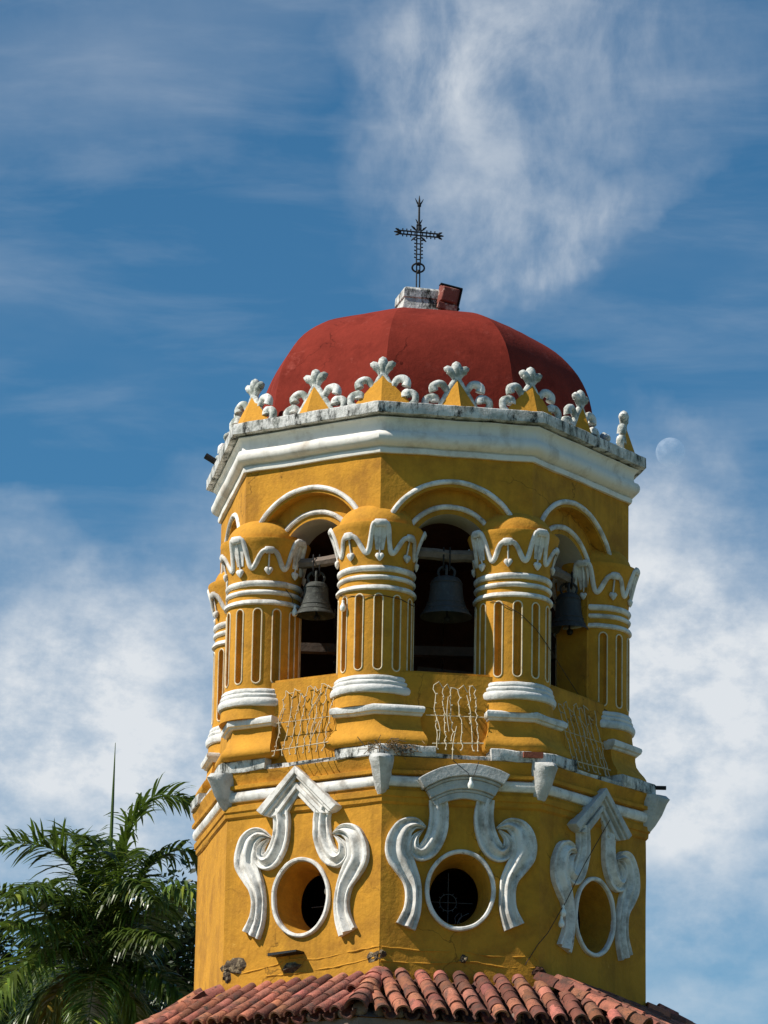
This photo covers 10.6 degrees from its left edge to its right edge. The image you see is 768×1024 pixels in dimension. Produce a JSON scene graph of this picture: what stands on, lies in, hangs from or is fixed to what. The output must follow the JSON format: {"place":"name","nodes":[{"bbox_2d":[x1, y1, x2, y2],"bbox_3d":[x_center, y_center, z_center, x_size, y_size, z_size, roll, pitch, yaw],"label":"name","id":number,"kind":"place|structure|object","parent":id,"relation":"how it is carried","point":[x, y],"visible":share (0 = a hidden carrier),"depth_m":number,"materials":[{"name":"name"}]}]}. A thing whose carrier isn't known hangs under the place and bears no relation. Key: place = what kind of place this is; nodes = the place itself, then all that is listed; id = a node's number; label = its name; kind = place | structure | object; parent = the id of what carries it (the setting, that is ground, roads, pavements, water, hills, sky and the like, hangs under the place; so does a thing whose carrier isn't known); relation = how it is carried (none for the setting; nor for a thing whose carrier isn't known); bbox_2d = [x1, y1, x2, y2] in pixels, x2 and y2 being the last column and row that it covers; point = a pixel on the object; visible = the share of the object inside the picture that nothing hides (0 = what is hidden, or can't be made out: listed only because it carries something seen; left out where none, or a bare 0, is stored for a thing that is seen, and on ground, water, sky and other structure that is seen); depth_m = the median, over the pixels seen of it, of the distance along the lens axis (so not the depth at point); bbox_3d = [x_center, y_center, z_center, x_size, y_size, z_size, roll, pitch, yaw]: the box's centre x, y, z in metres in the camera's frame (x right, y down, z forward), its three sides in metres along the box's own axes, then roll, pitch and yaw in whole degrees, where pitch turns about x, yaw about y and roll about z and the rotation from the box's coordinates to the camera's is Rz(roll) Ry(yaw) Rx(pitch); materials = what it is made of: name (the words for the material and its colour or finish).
{"place":"outdoors","nodes":[
{"label":"outdoors","id":0,"kind":"place"},
{"bbox_2d":[0,0,767,1023],"label":"sky","id":1,"kind":"structure","parent":0,"point":[190,189],"materials":[{"name":"blue"}]},
{"label":"ground","id":2,"kind":"structure","parent":0,"visible":0},
{"bbox_2d":[0,904,76,1023],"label":"broadleaf tree","id":3,"kind":"object","parent":2,"relation":"on","point":[2,950],"visible":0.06,"depth_m":101.02,"materials":[{"name":"green plant"}]},
{"bbox_2d":[0,964,122,1023],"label":"palm tree","id":4,"kind":"object","parent":2,"relation":"on","point":[110,1019],"visible":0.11,"depth_m":85.39,"materials":[{"name":"green plant"}]},
{"bbox_2d":[0,743,197,1023],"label":"palm tree","id":5,"kind":"object","parent":2,"relation":"on","point":[112,930],"visible":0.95,"depth_m":80.31,"materials":[{"name":"green plant"}]},
{"bbox_2d":[44,858,197,1021],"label":"palm tree","id":6,"kind":"object","parent":2,"relation":"on","point":[180,966],"visible":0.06,"depth_m":96.86,"materials":[{"name":"green plant"}]},
{"bbox_2d":[190,287,669,1023],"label":"bell tower","id":7,"kind":"structure","parent":2,"relation":"on","point":[402,443],"depth_m":42.23,"materials":[{"name":"yellow paint"}]},
{"bbox_2d":[286,590,297,616],"bbox_3d":[-0.943,0.931,42.602,0.147,0.278,0.062,16,-21,-43],"label":"light cable","id":8,"kind":"object","parent":7,"relation":"hanging from","point":[294,611],"visible":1,"depth_m":42.59,"materials":[{"name":"metal"}]},
{"bbox_2d":[271,683,333,756],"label":"string lights","id":9,"kind":"object","parent":7,"relation":"attached to","point":[317,743],"visible":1,"depth_m":41.83,"materials":[{"name":"metal"}]},
{"bbox_2d":[296,554,334,620],"bbox_3d":[-0.697,0.783,42.661,0.410,0.692,0.410,1,-15,0],"label":"bell","id":10,"kind":"object","parent":7,"relation":"hanging from","point":[315,605],"visible":1,"depth_m":42.55,"materials":[{"name":"grey metal"}]},
{"bbox_2d":[340,595,413,611],"bbox_3d":[-0.077,0.912,41.925,0.769,0.208,0.296,1,-15,0],"label":"light cable","id":11,"kind":"object","parent":7,"relation":"hanging from","point":[342,607],"visible":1,"depth_m":41.88,"materials":[{"name":"metal"}]},
{"bbox_2d":[357,735,424,759],"bbox_3d":[0.067,2.336,41.236,0.669,0.238,0.198,2,-15,-4],"label":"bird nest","id":12,"kind":"object","parent":7,"relation":"on","point":[392,747],"visible":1,"depth_m":41.21,"materials":[{"name":"brown plant"}]},
{"bbox_2d":[135,966,695,1023],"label":"tile roof","id":13,"kind":"structure","parent":7,"relation":"attached to","point":[379,992],"depth_m":40.38,"materials":[{"name":"tile"}]},
{"bbox_2d":[394,196,443,287],"bbox_3d":[0.376,-2.896,45.163,0.556,1.145,0.056,5,-16,-13],"label":"iron cross","id":14,"kind":"object","parent":7,"relation":"on","point":[418,229],"visible":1,"depth_m":45.18,"materials":[{"name":"black metal"}]},
{"bbox_2d":[420,547,471,622],"bbox_3d":[0.635,0.748,42.334,0.536,0.777,0.536,1,-15,0],"label":"bell","id":15,"kind":"object","parent":7,"relation":"hanging from","point":[446,603],"visible":1,"depth_m":42.20,"materials":[{"name":"grey metal"}]},
{"bbox_2d":[436,283,462,310],"bbox_3d":[0.688,-2.277,44.843,0.310,0.386,0.164,4,-15,-10],"label":"floodlight","id":16,"kind":"object","parent":7,"relation":"attached to","point":[449,297],"visible":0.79,"depth_m":44.79,"materials":[{"name":"red metal"}]},
{"bbox_2d":[429,682,486,758],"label":"string lights","id":17,"kind":"object","parent":7,"relation":"attached to","point":[460,716],"visible":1,"depth_m":41.55,"materials":[{"name":"beige metal"}]},
{"bbox_2d":[453,760,478,788],"bbox_3d":[0.810,2.603,41.142,0.262,0.288,0.064,1,-15,0],"label":"light cable","id":18,"kind":"object","parent":7,"relation":"hanging from","point":[470,784],"visible":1,"depth_m":41.11,"materials":[{"name":"metal"}]},
{"bbox_2d":[525,905,565,964],"bbox_3d":[1.608,4.186,41.145,0.468,0.637,0.065,11,-18,-31],"label":"light cable","id":19,"kind":"object","parent":7,"relation":"attached to","point":[562,912],"visible":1,"depth_m":41.28,"materials":[{"name":"metal"}]},
{"bbox_2d":[488,600,606,710],"bbox_3d":[1.698,1.522,42.598,0.554,0.927,1.835,-9,-18,33],"label":"light cable","id":20,"kind":"object","parent":7,"relation":"attached to","point":[544,641],"visible":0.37,"depth_m":42.05,"materials":[{"name":"metal"}]},
{"bbox_2d":[551,571,588,634],"bbox_3d":[1.922,0.957,43.289,0.420,0.671,0.420,1,-15,0],"label":"bell","id":21,"kind":"object","parent":7,"relation":"hanging from","point":[568,611],"visible":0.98,"depth_m":43.17,"materials":[{"name":"grey metal"}]},
{"bbox_2d":[558,820,609,927],"bbox_3d":[2.022,3.618,41.666,0.767,1.207,0.062,16,-21,-43],"label":"light cable","id":22,"kind":"object","parent":7,"relation":"attached to","point":[561,923],"visible":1,"depth_m":41.39,"materials":[{"name":"metal"}]},
{"bbox_2d":[558,701,610,777],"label":"string lights","id":23,"kind":"object","parent":7,"relation":"on","point":[602,767],"visible":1,"depth_m":42.39,"materials":[{"name":"metal"}]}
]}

